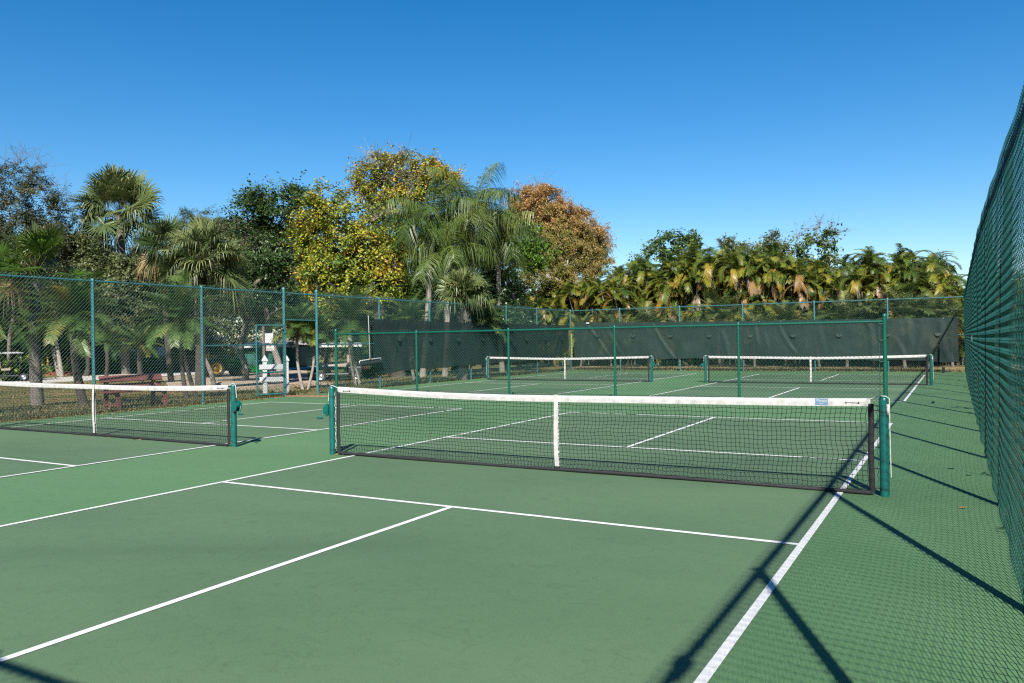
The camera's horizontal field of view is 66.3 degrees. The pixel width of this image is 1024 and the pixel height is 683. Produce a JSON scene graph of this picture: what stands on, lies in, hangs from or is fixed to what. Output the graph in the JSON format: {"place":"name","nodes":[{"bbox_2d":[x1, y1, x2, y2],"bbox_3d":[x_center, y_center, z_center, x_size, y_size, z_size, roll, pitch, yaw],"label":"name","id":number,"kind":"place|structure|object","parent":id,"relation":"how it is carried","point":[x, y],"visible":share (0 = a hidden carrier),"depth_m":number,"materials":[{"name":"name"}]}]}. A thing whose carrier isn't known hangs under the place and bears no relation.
{"place":"outdoors","nodes":[
{"label":"outdoors","id":0,"kind":"place"},
{"bbox_2d":[0,363,349,382],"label":"road","id":1,"kind":"structure","parent":0,"point":[61,379],"depth_m":56.59,"materials":[{"name":"grey asphalt"}]},
{"bbox_2d":[0,352,28,380],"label":"golf cart","id":2,"kind":"object","parent":1,"relation":"on","point":[23,376],"visible":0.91,"depth_m":50.16,"materials":[{"name":"plastic"}]},
{"bbox_2d":[162,369,331,394],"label":"path","id":3,"kind":"structure","parent":0,"point":[292,376],"depth_m":44.84,"materials":[{"name":"beige concrete"}]},
{"bbox_2d":[206,347,262,376],"bbox_3d":[-19.212,1.290,53.541,1.720,2.195,4.108,-1,0,42],"label":"tractor","id":4,"kind":"object","parent":3,"relation":"on","point":[219,362],"visible":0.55,"depth_m":52.98,"materials":[{"name":"metal"}]},
{"bbox_2d":[265,301,331,389],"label":"date palm","id":5,"kind":"object","parent":3,"relation":"on","point":[293,326],"visible":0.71,"depth_m":25.73,"materials":[{"name":"green plant"}]},
{"bbox_2d":[296,315,336,388],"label":"date palm","id":6,"kind":"object","parent":3,"relation":"on","point":[312,329],"visible":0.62,"depth_m":25.91,"materials":[{"name":"green plant"}]},
{"bbox_2d":[0,348,1023,503],"bbox_3d":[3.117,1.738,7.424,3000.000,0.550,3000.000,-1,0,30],"label":"ground","id":7,"kind":"structure","parent":0,"point":[64,395],"depth_m":37.10,"materials":[{"name":"green plant"}]},
{"bbox_2d":[0,355,53,380],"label":"shrub","id":8,"kind":"object","parent":7,"relation":"on","point":[14,368],"visible":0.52,"depth_m":51.09,"materials":[{"name":"green plant"}]},
{"bbox_2d":[0,248,61,361],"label":"date palm","id":9,"kind":"object","parent":7,"relation":"on","point":[7,316],"visible":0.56,"depth_m":20.88,"materials":[{"name":"green plant"}]},
{"bbox_2d":[0,315,79,370],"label":"shrub","id":10,"kind":"object","parent":7,"relation":"on","point":[43,358],"visible":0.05,"depth_m":66.96,"materials":[{"name":"green plant"}]},
{"bbox_2d":[0,131,88,360],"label":"oak tree","id":11,"kind":"object","parent":7,"relation":"on","point":[13,221],"visible":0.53,"depth_m":56.46,"materials":[{"name":"green plant"}]},
{"bbox_2d":[0,221,98,405],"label":"cabbage palm","id":12,"kind":"object","parent":7,"relation":"on","point":[38,245],"visible":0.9,"depth_m":21.50,"materials":[{"name":"green plant"}]},
{"bbox_2d":[7,269,131,406],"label":"date palm","id":13,"kind":"object","parent":7,"relation":"on","point":[72,306],"visible":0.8,"depth_m":19.89,"materials":[{"name":"green plant"}]},
{"bbox_2d":[11,225,163,375],"bbox_3d":[-30.765,-2.940,57.940,11.611,11.172,6.751,-1,0,1],"label":"oak tree","id":14,"kind":"object","parent":7,"relation":"on","point":[93,260],"visible":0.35,"depth_m":56.87,"materials":[{"name":"green plant"}]},
{"bbox_2d":[0,219,177,358],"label":"oak tree","id":15,"kind":"object","parent":7,"relation":"on","point":[26,330],"visible":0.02,"depth_m":63.64,"materials":[{"name":"green plant"}]},
{"bbox_2d":[81,322,132,375],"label":"date palm","id":16,"kind":"object","parent":7,"relation":"on","point":[107,346],"visible":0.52,"depth_m":50.77,"materials":[{"name":"green plant"}]},
{"bbox_2d":[65,163,166,373],"bbox_3d":[-30.652,-5.758,61.341,8.146,16.705,7.281,-1,0,-5],"label":"cabbage palm","id":17,"kind":"object","parent":7,"relation":"on","point":[112,184],"visible":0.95,"depth_m":59.84,"materials":[{"name":"green plant"}]},
{"bbox_2d":[92,229,143,372],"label":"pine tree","id":18,"kind":"object","parent":7,"relation":"on","point":[127,246],"visible":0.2,"depth_m":61.84,"materials":[{"name":"green plant"}]},
{"bbox_2d":[98,373,167,407],"bbox_3d":[-9.432,1.245,19.674,0.647,0.822,1.640,-1,0,34],"label":"park bench","id":19,"kind":"object","parent":7,"relation":"on","point":[135,377],"visible":0.56,"depth_m":19.68,"materials":[{"name":"red paint"}]},
{"bbox_2d":[113,355,160,372],"bbox_3d":[-30.080,1.960,63.070,3.460,2.101,2.614,-1,0,30],"label":"shrub","id":20,"kind":"object","parent":7,"relation":"on","point":[133,359],"visible":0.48,"depth_m":62.87,"materials":[{"name":"green plant"}]},
{"bbox_2d":[108,320,167,381],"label":"date palm","id":21,"kind":"object","parent":7,"relation":"on","point":[139,357],"visible":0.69,"depth_m":43.77,"materials":[{"name":"green plant"}]},
{"bbox_2d":[128,213,201,381],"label":"cabbage palm","id":22,"kind":"object","parent":7,"relation":"on","point":[150,244],"visible":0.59,"depth_m":45.26,"materials":[{"name":"green plant"}]},
{"bbox_2d":[121,270,236,398],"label":"date palm","id":23,"kind":"object","parent":7,"relation":"on","point":[181,312],"visible":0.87,"depth_m":22.12,"materials":[{"name":"green plant"}]},
{"bbox_2d":[154,351,218,369],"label":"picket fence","id":24,"kind":"object","parent":7,"relation":"on","point":[175,362],"visible":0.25,"depth_m":66.42,"materials":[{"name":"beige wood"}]},
{"bbox_2d":[148,213,254,385],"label":"cabbage palm","id":25,"kind":"object","parent":7,"relation":"on","point":[194,240],"visible":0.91,"depth_m":33.76,"materials":[{"name":"green plant"}]},
{"bbox_2d":[175,204,243,319],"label":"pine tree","id":26,"kind":"object","parent":7,"relation":"on","point":[188,214],"visible":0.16,"depth_m":61.70,"materials":[{"name":"green plant"}]},
{"bbox_2d":[155,208,268,384],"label":"oak tree","id":27,"kind":"object","parent":7,"relation":"on","point":[248,246],"visible":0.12,"depth_m":41.18,"materials":[{"name":"green plant"}]},
{"bbox_2d":[131,210,325,370],"bbox_3d":[-21.024,-3.844,59.874,16.482,12.680,6.710,-1,0,-3],"label":"oak tree","id":28,"kind":"object","parent":7,"relation":"on","point":[276,361],"visible":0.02,"depth_m":59.31,"materials":[{"name":"green plant"}]},
{"bbox_2d":[213,169,313,383],"bbox_3d":[-12.225,-3.127,39.141,5.377,10.724,3.594,-1,0,-3],"label":"broadleaf tree","id":29,"kind":"object","parent":7,"relation":"on","point":[261,270],"visible":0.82,"depth_m":38.59,"materials":[{"name":"green plant"}]},
{"bbox_2d":[0,367,533,402],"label":"fallen leaf cover","id":30,"kind":"object","parent":7,"relation":"on","point":[346,379],"visible":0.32,"depth_m":37.11,"materials":[{"name":"brown plant"}]},
{"bbox_2d":[1,279,533,367],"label":"woods","id":31,"kind":"object","parent":7,"relation":"on","point":[193,352],"visible":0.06,"depth_m":83.40,"materials":[{"name":"green plant"}]},
{"bbox_2d":[216,221,320,379],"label":"oak tree","id":32,"kind":"object","parent":7,"relation":"on","point":[257,315],"visible":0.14,"depth_m":46.71,"materials":[{"name":"green plant"}]},
{"bbox_2d":[259,355,288,393],"bbox_3d":[-7.269,1.032,23.987,0.880,1.260,0.180,-1,0,-18],"label":"post and rail","id":33,"kind":"object","parent":7,"relation":"on","point":[275,367],"visible":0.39,"depth_m":23.88,"materials":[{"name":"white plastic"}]},
{"bbox_2d":[233,340,315,367],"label":"green building","id":34,"kind":"structure","parent":7,"relation":"on","point":[305,359],"depth_m":72.25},
{"bbox_2d":[0,370,553,421],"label":"lawn grass","id":35,"kind":"structure","parent":7,"relation":"on","point":[305,391],"depth_m":22.69,"materials":[{"name":"green plant"}]},
{"bbox_2d":[0,271,571,419],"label":"tall fence","id":36,"kind":"object","parent":7,"relation":"on","point":[202,346],"visible":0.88,"depth_m":20.80,"materials":[{"name":"green metal"}]},
{"bbox_2d":[374,319,568,372],"bbox_3d":[-0.854,0.118,32.702,0.120,1.838,15.100,-1,0,30],"label":"windscreen","id":37,"kind":"object","parent":36,"relation":"attached to","point":[381,325],"visible":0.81,"depth_m":30.31,"materials":[{"name":"fabric"}]},
{"bbox_2d":[313,342,366,381],"bbox_3d":[-8.258,0.964,37.751,2.420,1.866,1.270,-1,0,-2],"label":"golf cart","id":38,"kind":"object","parent":7,"relation":"on","point":[327,371],"visible":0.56,"depth_m":37.25,"materials":[{"name":"plastic"}]},
{"bbox_2d":[309,282,389,384],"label":"date palm","id":39,"kind":"object","parent":7,"relation":"on","point":[350,300],"visible":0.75,"depth_m":27.72,"materials":[{"name":"green plant"}]},
{"bbox_2d":[277,176,425,377],"bbox_3d":[-7.374,-2.920,36.620,6.872,9.858,4.176,-1,0,-9],"label":"golden tree","id":40,"kind":"object","parent":7,"relation":"on","point":[372,257],"visible":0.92,"depth_m":35.89,"materials":[{"name":"yellow plant"}]},
{"bbox_2d":[285,285,424,379],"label":"broadleaf tree","id":41,"kind":"object","parent":7,"relation":"on","point":[335,326],"visible":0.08,"depth_m":39.68,"materials":[{"name":"green plant"}]},
{"bbox_2d":[338,332,441,378],"bbox_3d":[-6.762,0.476,43.871,6.305,4.571,4.328,-1,0,-1],"label":"shrub","id":42,"kind":"object","parent":7,"relation":"on","point":[370,369],"visible":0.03,"depth_m":43.20,"materials":[{"name":"green plant"}]},
{"bbox_2d":[336,133,469,249],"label":"golden tree","id":43,"kind":"object","parent":7,"relation":"on","point":[366,190],"visible":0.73,"depth_m":41.52,"materials":[{"name":"yellow plant"}]},
{"bbox_2d":[382,290,440,380],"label":"date palm","id":44,"kind":"object","parent":7,"relation":"on","point":[409,311],"visible":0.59,"depth_m":29.80,"materials":[{"name":"green plant"}]},
{"bbox_2d":[367,264,474,373],"bbox_3d":[-4.057,-1.225,42.039,6.770,6.124,6.584,-1,0,30],"label":"shrub","id":45,"kind":"object","parent":7,"relation":"on","point":[434,283],"visible":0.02,"depth_m":41.00,"materials":[{"name":"green plant"}]},
{"bbox_2d":[381,176,486,376],"bbox_3d":[-3.488,-2.775,35.428,4.755,8.871,4.780,-1,0,1],"label":"queen palm","id":46,"kind":"object","parent":7,"relation":"on","point":[415,214],"visible":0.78,"depth_m":34.70,"materials":[{"name":"green plant"}]},
{"bbox_2d":[357,230,533,371],"bbox_3d":[-4.226,-2.522,45.851,10.946,8.867,4.921,-1,0,-3],"label":"broadleaf tree","id":47,"kind":"object","parent":7,"relation":"on","point":[453,367],"visible":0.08,"depth_m":45.50,"materials":[{"name":"green plant"}]},
{"bbox_2d":[397,212,499,376],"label":"queen palm","id":48,"kind":"object","parent":7,"relation":"on","point":[456,257],"visible":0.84,"depth_m":33.93,"materials":[{"name":"green plant"}]},
{"bbox_2d":[432,265,495,379],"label":"cabbage palm","id":49,"kind":"object","parent":7,"relation":"on","point":[465,285],"visible":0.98,"depth_m":31.18,"materials":[{"name":"green plant"}]},
{"bbox_2d":[421,162,528,272],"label":"queen palm","id":50,"kind":"object","parent":7,"relation":"on","point":[485,225],"visible":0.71,"depth_m":36.05,"materials":[{"name":"green plant"}]},
{"bbox_2d":[454,299,513,377],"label":"date palm","id":51,"kind":"object","parent":7,"relation":"on","point":[489,317],"visible":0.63,"depth_m":32.71,"materials":[{"name":"green plant"}]},
{"bbox_2d":[424,262,545,371],"bbox_3d":[-1.390,-1.220,39.879,6.620,5.707,4.728,-1,0,-10],"label":"shrub","id":52,"kind":"object","parent":7,"relation":"on","point":[505,293],"visible":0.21,"depth_m":39.29,"materials":[{"name":"green plant"}]},
{"bbox_2d":[457,203,542,370],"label":"queen palm","id":53,"kind":"object","parent":7,"relation":"on","point":[515,252],"visible":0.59,"depth_m":38.68,"materials":[{"name":"green plant"}]},
{"bbox_2d":[0,370,1023,682],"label":"court surface","id":54,"kind":"object","parent":7,"relation":"on","point":[910,580],"visible":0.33,"depth_m":6.21,"materials":[{"name":"green paint"}]},
{"bbox_2d":[0,373,923,682],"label":"playing area","id":55,"kind":"object","parent":54,"relation":"on","point":[460,595],"visible":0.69,"depth_m":5.48,"materials":[{"name":"green paint"}]},
{"bbox_2d":[0,381,243,446],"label":"pickleball net","id":56,"kind":"object","parent":55,"relation":"on","point":[236,405],"visible":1,"depth_m":12.69,"materials":[{"name":"black fabric"}]},
{"bbox_2d":[486,355,656,381],"bbox_3d":[2.044,1.013,29.061,7.027,0.959,0.103,-1,0,30],"label":"pickleball net","id":57,"kind":"object","parent":55,"relation":"on","point":[573,379],"visible":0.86,"depth_m":28.98,"materials":[{"name":"black fabric"}]},
{"bbox_2d":[317,385,891,496],"bbox_3d":[0.431,1.025,8.937,7.027,0.959,0.103,-1,0,30],"label":"pickleball net","id":58,"kind":"object","parent":55,"relation":"on","point":[329,409],"visible":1,"depth_m":8.41,"materials":[{"name":"black fabric"}]},
{"bbox_2d":[698,354,933,385],"bbox_3d":[9.400,0.898,24.894,7.027,0.959,0.103,-1,0,30],"label":"pickleball net","id":59,"kind":"object","parent":55,"relation":"on","point":[704,365],"visible":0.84,"depth_m":24.68,"materials":[{"name":"black fabric"}]},
{"bbox_2d":[0,373,924,682],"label":"court lines","id":60,"kind":"object","parent":54,"relation":"on","point":[714,663],"visible":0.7,"depth_m":5.90,"materials":[{"name":"paint"}]},
{"bbox_2d":[334,313,887,404],"bbox_3d":[1.220,0.518,19.981,15.109,2.003,0.100,-1,0,30],"label":"fence","id":61,"kind":"object","parent":54,"relation":"on","point":[883,321],"visible":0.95,"depth_m":19.03,"materials":[{"name":"green metal"}]},
{"bbox_2d":[571,295,964,371],"bbox_3d":[10.489,-0.179,35.408,17.377,3.131,0.083,-1,0,30],"label":"tall fence","id":62,"kind":"object","parent":54,"relation":"on","point":[829,301],"visible":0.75,"depth_m":34.53,"materials":[{"name":"green metal"}]},
{"bbox_2d":[574,317,957,361],"bbox_3d":[10.443,-0.058,35.322,16.800,2.009,0.135,-1,0,30],"label":"windscreen","id":63,"kind":"object","parent":62,"relation":"attached to","point":[937,338],"visible":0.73,"depth_m":34.47,"materials":[{"name":"fabric"}]},
{"bbox_2d":[474,203,561,370],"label":"bright tree","id":64,"kind":"object","parent":7,"relation":"on","point":[534,256],"visible":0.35,"depth_m":41.65,"materials":[{"name":"green plant"}]},
{"bbox_2d":[522,284,578,321],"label":"areca palm","id":65,"kind":"object","parent":7,"relation":"on","point":[530,295],"visible":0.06,"depth_m":51.51,"materials":[{"name":"green plant"}]},
{"bbox_2d":[527,294,583,365],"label":"areca palm","id":66,"kind":"object","parent":7,"relation":"on","point":[542,304],"visible":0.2,"depth_m":50.04,"materials":[{"name":"green plant"}]},
{"bbox_2d":[499,164,618,365],"bbox_3d":[3.045,-5.068,51.948,7.400,13.498,5.789,-1,0,30],"label":"tree","id":67,"kind":"object","parent":7,"relation":"on","point":[582,250],"visible":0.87,"depth_m":51.12,"materials":[{"name":"brown plant"}]},
{"bbox_2d":[548,280,619,365],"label":"areca palm","id":68,"kind":"object","parent":7,"relation":"on","point":[568,292],"visible":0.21,"depth_m":48.80,"materials":[{"name":"green plant"}]},
{"bbox_2d":[565,279,634,364],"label":"areca palm","id":69,"kind":"object","parent":7,"relation":"on","point":[581,288],"visible":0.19,"depth_m":47.89,"materials":[{"name":"green plant"}]},
{"bbox_2d":[590,309,628,365],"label":"young palm","id":70,"kind":"object","parent":7,"relation":"on","point":[609,318],"visible":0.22,"depth_m":44.59,"materials":[{"name":"green plant"}]},
{"bbox_2d":[583,275,658,364],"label":"areca palm","id":71,"kind":"object","parent":7,"relation":"on","point":[616,298],"visible":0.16,"depth_m":46.94,"materials":[{"name":"green plant"}]},
{"bbox_2d":[597,264,662,311],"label":"areca palm","id":72,"kind":"object","parent":7,"relation":"on","point":[617,276],"visible":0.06,"depth_m":48.93,"materials":[{"name":"green plant"}]},
{"bbox_2d":[605,254,684,306],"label":"areca palm","id":73,"kind":"object","parent":7,"relation":"on","point":[632,265],"visible":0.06,"depth_m":48.75,"materials":[{"name":"green plant"}]},
{"bbox_2d":[618,270,677,364],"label":"areca palm","id":74,"kind":"object","parent":7,"relation":"on","point":[646,289],"visible":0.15,"depth_m":45.94,"materials":[{"name":"green plant"}]},
{"bbox_2d":[627,256,706,364],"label":"areca palm","id":75,"kind":"object","parent":7,"relation":"on","point":[676,268],"visible":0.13,"depth_m":45.57,"materials":[{"name":"green plant"}]},
{"bbox_2d":[626,227,707,265],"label":"broadleaf tree","id":76,"kind":"object","parent":7,"relation":"on","point":[664,250],"visible":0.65,"depth_m":54.74,"materials":[{"name":"green plant"}]},
{"bbox_2d":[635,255,730,365],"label":"areca palm","id":77,"kind":"object","parent":7,"relation":"on","point":[672,286],"visible":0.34,"depth_m":44.72,"materials":[{"name":"green plant"}]},
{"bbox_2d":[657,253,754,364],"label":"areca palm","id":78,"kind":"object","parent":7,"relation":"on","point":[707,284],"visible":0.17,"depth_m":44.14,"materials":[{"name":"green plant"}]},
{"bbox_2d":[672,239,766,302],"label":"areca palm","id":79,"kind":"object","parent":7,"relation":"on","point":[700,253],"visible":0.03,"depth_m":46.29,"materials":[{"name":"green plant"}]},
{"bbox_2d":[688,246,784,364],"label":"areca palm","id":80,"kind":"object","parent":7,"relation":"on","point":[711,262],"visible":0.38,"depth_m":43.33,"materials":[{"name":"green plant"}]},
{"bbox_2d":[711,242,799,277],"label":"areca palm","id":81,"kind":"object","parent":7,"relation":"on","point":[769,249],"visible":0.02,"depth_m":46.05,"materials":[{"name":"green plant"}]},
{"bbox_2d":[716,228,797,261],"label":"broadleaf tree","id":82,"kind":"object","parent":7,"relation":"on","point":[729,241],"visible":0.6,"depth_m":54.70,"materials":[{"name":"green plant"}]},
{"bbox_2d":[713,253,803,364],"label":"areca palm","id":83,"kind":"object","parent":7,"relation":"on","point":[733,266],"visible":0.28,"depth_m":42.91,"materials":[{"name":"green plant"}]},
{"bbox_2d":[734,257,814,364],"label":"areca palm","id":84,"kind":"object","parent":7,"relation":"on","point":[766,307],"visible":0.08,"depth_m":43.18,"materials":[{"name":"green plant"}]},
{"bbox_2d":[755,254,855,364],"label":"areca palm","id":85,"kind":"object","parent":7,"relation":"on","point":[788,277],"visible":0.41,"depth_m":42.03,"materials":[{"name":"green plant"}]},
{"bbox_2d":[769,270,851,364],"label":"areca palm","id":86,"kind":"object","parent":7,"relation":"on","point":[824,286],"visible":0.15,"depth_m":41.57,"materials":[{"name":"green plant"}]},
{"bbox_2d":[779,209,855,267],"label":"broadleaf tree","id":87,"kind":"object","parent":7,"relation":"on","point":[810,242],"visible":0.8,"depth_m":54.83,"materials":[{"name":"green plant"}]},
{"bbox_2d":[829,266,928,365],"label":"areca palm","id":88,"kind":"object","parent":7,"relation":"on","point":[858,284],"visible":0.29,"depth_m":39.78,"materials":[{"name":"green plant"}]},
{"bbox_2d":[855,283,939,367],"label":"young palm","id":89,"kind":"object","parent":7,"relation":"on","point":[911,308],"visible":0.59,"depth_m":35.82,"materials":[{"name":"green plant"}]},
{"bbox_2d":[841,249,956,364],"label":"areca palm","id":90,"kind":"object","parent":7,"relation":"on","point":[928,265],"visible":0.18,"depth_m":39.47,"materials":[{"name":"green plant"}]},
{"bbox_2d":[847,243,954,303],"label":"areca palm","id":91,"kind":"object","parent":7,"relation":"on","point":[868,253],"visible":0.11,"depth_m":42.01,"materials":[{"name":"green plant"}]},
{"bbox_2d":[855,252,967,292],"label":"areca palm","id":92,"kind":"object","parent":7,"relation":"on","point":[940,257],"visible":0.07,"depth_m":41.35,"materials":[{"name":"green plant"}]},
{"bbox_2d":[876,262,965,365],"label":"areca palm","id":93,"kind":"object","parent":7,"relation":"on","point":[942,284],"visible":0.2,"depth_m":38.53,"materials":[{"name":"green plant"}]},
{"bbox_2d":[964,87,1023,609],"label":"tall fence","id":94,"kind":"object","parent":7,"relation":"on","point":[987,278],"visible":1,"depth_m":6.43,"materials":[{"name":"green metal"}]},
{"bbox_2d":[0,0,1023,343],"label":"sky","id":95,"kind":"structure","parent":0,"point":[891,120],"materials":[{"name":"blue"}]},
{"bbox_2d":[556,364,1023,372],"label":"dry lawn","id":96,"kind":"structure","parent":0,"point":[859,367],"depth_m":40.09,"materials":[{"name":"plant"}]},
{"bbox_2d":[618,301,677,366],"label":"young palm","id":97,"kind":"object","parent":96,"relation":"on","point":[649,314],"visible":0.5,"depth_m":41.76,"materials":[{"name":"green plant"}]},
{"bbox_2d":[676,289,758,366],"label":"young palm","id":98,"kind":"object","parent":96,"relation":"on","point":[714,301],"visible":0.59,"depth_m":40.88,"materials":[{"name":"green plant"}]},
{"bbox_2d":[735,308,774,367],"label":"young palm","id":99,"kind":"object","parent":96,"relation":"on","point":[751,316],"visible":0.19,"depth_m":39.25,"materials":[{"name":"green plant"}]},
{"bbox_2d":[758,296,812,366],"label":"young palm","id":100,"kind":"object","parent":96,"relation":"on","point":[781,310],"visible":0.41,"depth_m":39.95,"materials":[{"name":"green plant"}]},
{"bbox_2d":[807,290,881,367],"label":"young palm","id":101,"kind":"object","parent":96,"relation":"on","point":[843,307],"visible":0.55,"depth_m":37.44,"materials":[{"name":"green plant"}]},
{"bbox_2d":[850,298,907,365],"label":"young palm","id":102,"kind":"object","parent":96,"relation":"on","point":[873,313],"visible":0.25,"depth_m":37.95,"materials":[{"name":"green plant"}]},
{"bbox_2d":[892,288,963,366],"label":"young palm","id":103,"kind":"object","parent":96,"relation":"on","point":[931,303],"visible":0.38,"depth_m":36.06,"materials":[{"name":"green plant"}]},
{"bbox_2d":[919,296,963,366],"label":"young palm","id":104,"kind":"object","parent":96,"relation":"on","point":[941,305],"visible":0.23,"depth_m":36.08,"materials":[{"name":"green plant"}]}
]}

